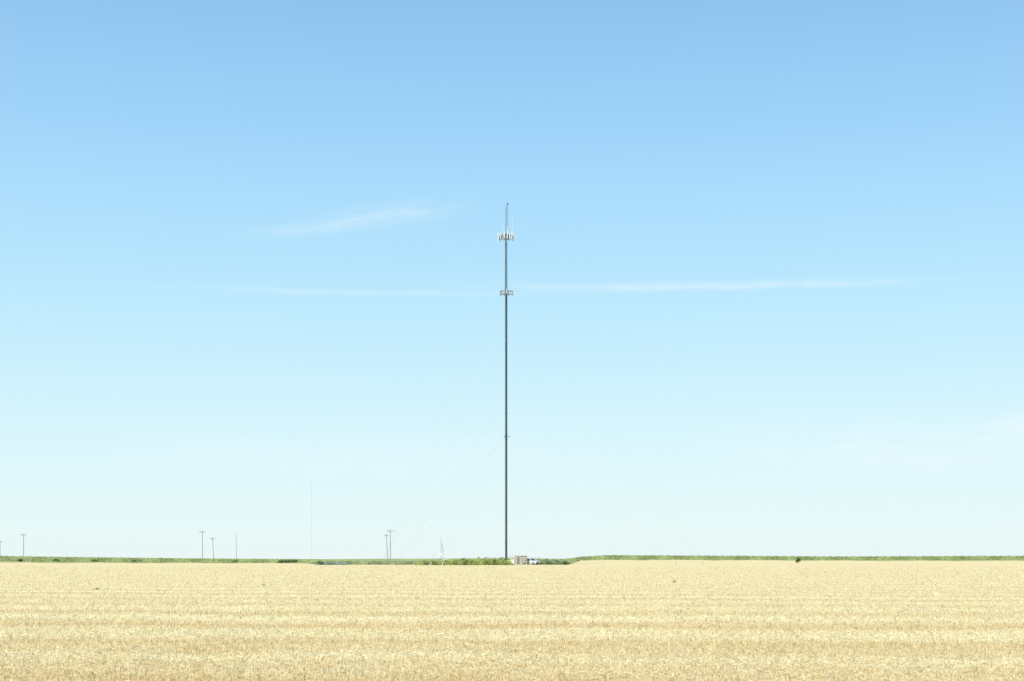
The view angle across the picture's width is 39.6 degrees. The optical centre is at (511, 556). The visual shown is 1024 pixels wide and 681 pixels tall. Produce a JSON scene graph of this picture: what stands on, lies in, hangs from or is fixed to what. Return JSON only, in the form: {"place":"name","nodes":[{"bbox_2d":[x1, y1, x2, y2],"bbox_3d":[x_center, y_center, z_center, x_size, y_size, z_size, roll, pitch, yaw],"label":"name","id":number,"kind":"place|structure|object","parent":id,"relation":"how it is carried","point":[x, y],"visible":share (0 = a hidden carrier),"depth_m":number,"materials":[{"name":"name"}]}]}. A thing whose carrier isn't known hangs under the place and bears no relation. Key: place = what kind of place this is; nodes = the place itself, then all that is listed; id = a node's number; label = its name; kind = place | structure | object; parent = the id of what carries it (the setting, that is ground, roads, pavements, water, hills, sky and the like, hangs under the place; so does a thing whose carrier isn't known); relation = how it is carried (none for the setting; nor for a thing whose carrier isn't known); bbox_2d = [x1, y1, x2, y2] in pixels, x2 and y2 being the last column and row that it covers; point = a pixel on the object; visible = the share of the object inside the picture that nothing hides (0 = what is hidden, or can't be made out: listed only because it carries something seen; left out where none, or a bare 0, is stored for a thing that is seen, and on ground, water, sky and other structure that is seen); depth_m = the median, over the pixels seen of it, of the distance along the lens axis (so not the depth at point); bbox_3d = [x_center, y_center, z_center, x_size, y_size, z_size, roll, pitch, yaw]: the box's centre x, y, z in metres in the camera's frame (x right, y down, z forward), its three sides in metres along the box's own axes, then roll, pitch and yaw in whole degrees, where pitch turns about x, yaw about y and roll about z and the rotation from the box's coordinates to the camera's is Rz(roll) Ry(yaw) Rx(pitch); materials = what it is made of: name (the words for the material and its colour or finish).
{"place":"outdoors","nodes":[
{"label":"outdoors","id":0,"kind":"place"},
{"bbox_2d":[0,556,1023,680],"bbox_3d":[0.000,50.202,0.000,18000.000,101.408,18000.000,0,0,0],"label":"ground","id":1,"kind":"structure","parent":0,"point":[808,564],"depth_m":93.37,"materials":[{"name":"beige plant"}]},
{"bbox_2d":[20,533,26,561],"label":"utility pole","id":2,"kind":"object","parent":1,"relation":"on","point":[23,546],"visible":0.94,"depth_m":469.89,"materials":[{"name":"brown wood"}]},
{"bbox_2d":[0,556,312,563],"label":"roadside grass","id":3,"kind":"structure","parent":1,"relation":"on","point":[87,559],"depth_m":512.91,"materials":[{"name":"green plant"}]},
{"bbox_2d":[202,531,205,560],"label":"utility pole","id":4,"kind":"object","parent":1,"relation":"on","point":[202,545],"visible":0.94,"depth_m":499.89,"materials":[{"name":"brown wood"}]},
{"bbox_2d":[315,561,348,564],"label":"sagebrush","id":5,"kind":"object","parent":1,"relation":"on","point":[335,563],"visible":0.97,"depth_m":397.23,"materials":[{"name":"green plant"}]},
{"bbox_2d":[313,560,420,564],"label":"weed bed","id":6,"kind":"object","parent":1,"relation":"on","point":[389,562],"visible":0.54,"depth_m":406.00,"materials":[{"name":"green plant"}]},
{"bbox_2d":[386,530,390,560],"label":"utility pole","id":7,"kind":"object","parent":1,"relation":"on","point":[390,544],"visible":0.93,"depth_m":479.88,"materials":[{"name":"brown wood"}]},
{"bbox_2d":[414,556,513,564],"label":"weed bed","id":8,"kind":"object","parent":1,"relation":"on","point":[483,561],"visible":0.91,"depth_m":384.54,"materials":[{"name":"green plant"}]},
{"bbox_2d":[515,555,527,564],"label":"equipment shelter","id":9,"kind":"object","parent":1,"relation":"on","point":[520,559],"visible":0.98,"depth_m":395.70,"materials":[{"name":"concrete"}]},
{"bbox_2d":[527,558,539,564],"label":"pickup truck","id":10,"kind":"object","parent":1,"relation":"on","point":[533,561],"visible":0.62,"depth_m":399.98,"materials":[{"name":"white paint"}]},
{"bbox_2d":[382,203,703,565],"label":"communication tower","id":11,"kind":"structure","parent":1,"relation":"on","point":[506,236],"depth_m":399.83,"materials":[{"name":"metal"}]},
{"bbox_2d":[531,559,572,564],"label":"weed bed","id":12,"kind":"object","parent":1,"relation":"on","point":[550,562],"visible":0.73,"depth_m":406.28,"materials":[{"name":"green plant"}]},
{"bbox_2d":[569,555,1023,562],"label":"roadside grass","id":13,"kind":"structure","parent":1,"relation":"on","point":[675,557],"depth_m":575.33,"materials":[{"name":"green plant"}]},
{"bbox_2d":[0,0,1023,558],"label":"sky","id":14,"kind":"structure","parent":0,"point":[252,254],"materials":[{"name":"blue"}]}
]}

